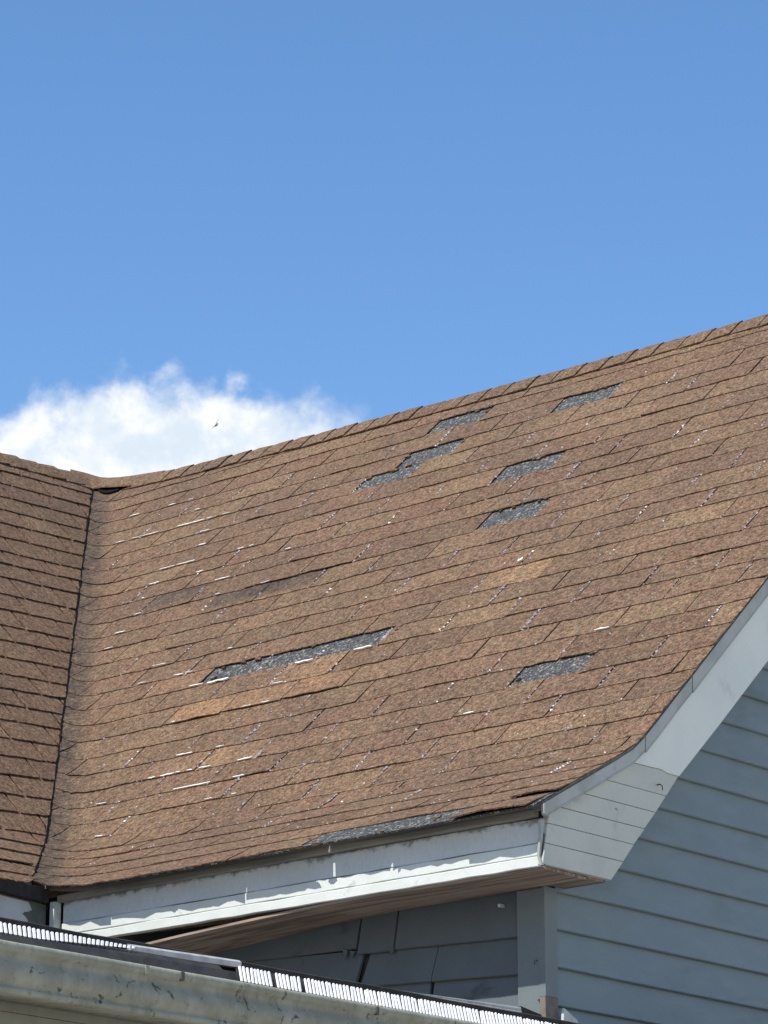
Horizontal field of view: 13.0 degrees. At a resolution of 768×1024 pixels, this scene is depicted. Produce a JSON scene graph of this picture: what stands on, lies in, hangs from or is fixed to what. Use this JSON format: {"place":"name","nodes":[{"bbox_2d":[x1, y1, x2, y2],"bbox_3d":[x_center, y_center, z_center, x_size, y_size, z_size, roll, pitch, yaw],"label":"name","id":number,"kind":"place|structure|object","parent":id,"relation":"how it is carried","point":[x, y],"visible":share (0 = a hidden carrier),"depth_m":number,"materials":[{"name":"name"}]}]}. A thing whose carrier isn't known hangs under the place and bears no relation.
{"place":"outdoors","nodes":[
{"label":"outdoors","id":0,"kind":"place"},
{"bbox_2d":[0,0,767,477],"label":"sky","id":1,"kind":"structure","parent":0,"point":[274,221],"materials":[{"name":"blue"}]},
{"label":"ground","id":2,"kind":"structure","parent":0,"visible":0},
{"bbox_2d":[0,917,578,1023],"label":"porch","id":3,"kind":"object","parent":2,"relation":"on","point":[13,1013],"visible":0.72,"depth_m":8.36,"materials":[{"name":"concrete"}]},
{"bbox_2d":[0,921,554,1023],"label":"rain gutter","id":4,"kind":"object","parent":3,"relation":"attached to","point":[141,984],"visible":1,"depth_m":8.43,"materials":[{"name":"paint"}]},
{"bbox_2d":[407,991,521,1012],"bbox_3d":[0.167,1.357,9.384,0.056,0.030,0.626,-15,-22,39],"label":"flashing strip","id":5,"kind":"object","parent":3,"relation":"on","point":[505,1007],"visible":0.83,"depth_m":9.47,"materials":[{"name":"metal"}]},
{"bbox_2d":[517,1006,541,1015],"bbox_3d":[0.422,1.481,9.883,0.060,0.044,0.145,-15,-22,39],"label":"tar paper flap","id":6,"kind":"object","parent":3,"relation":"on","point":[525,1010],"visible":0.13,"depth_m":9.86,"materials":[{"name":"black"}]},
{"bbox_2d":[0,314,767,1023],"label":"house","id":7,"kind":"structure","parent":2,"relation":"on","point":[464,698],"depth_m":12.13,"materials":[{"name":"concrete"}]},
{"bbox_2d":[561,1008,577,1022],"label":"corner flashing","id":8,"kind":"object","parent":7,"relation":"attached to","point":[566,1015],"visible":0.73,"depth_m":10.40,"materials":[{"name":"white metal"}]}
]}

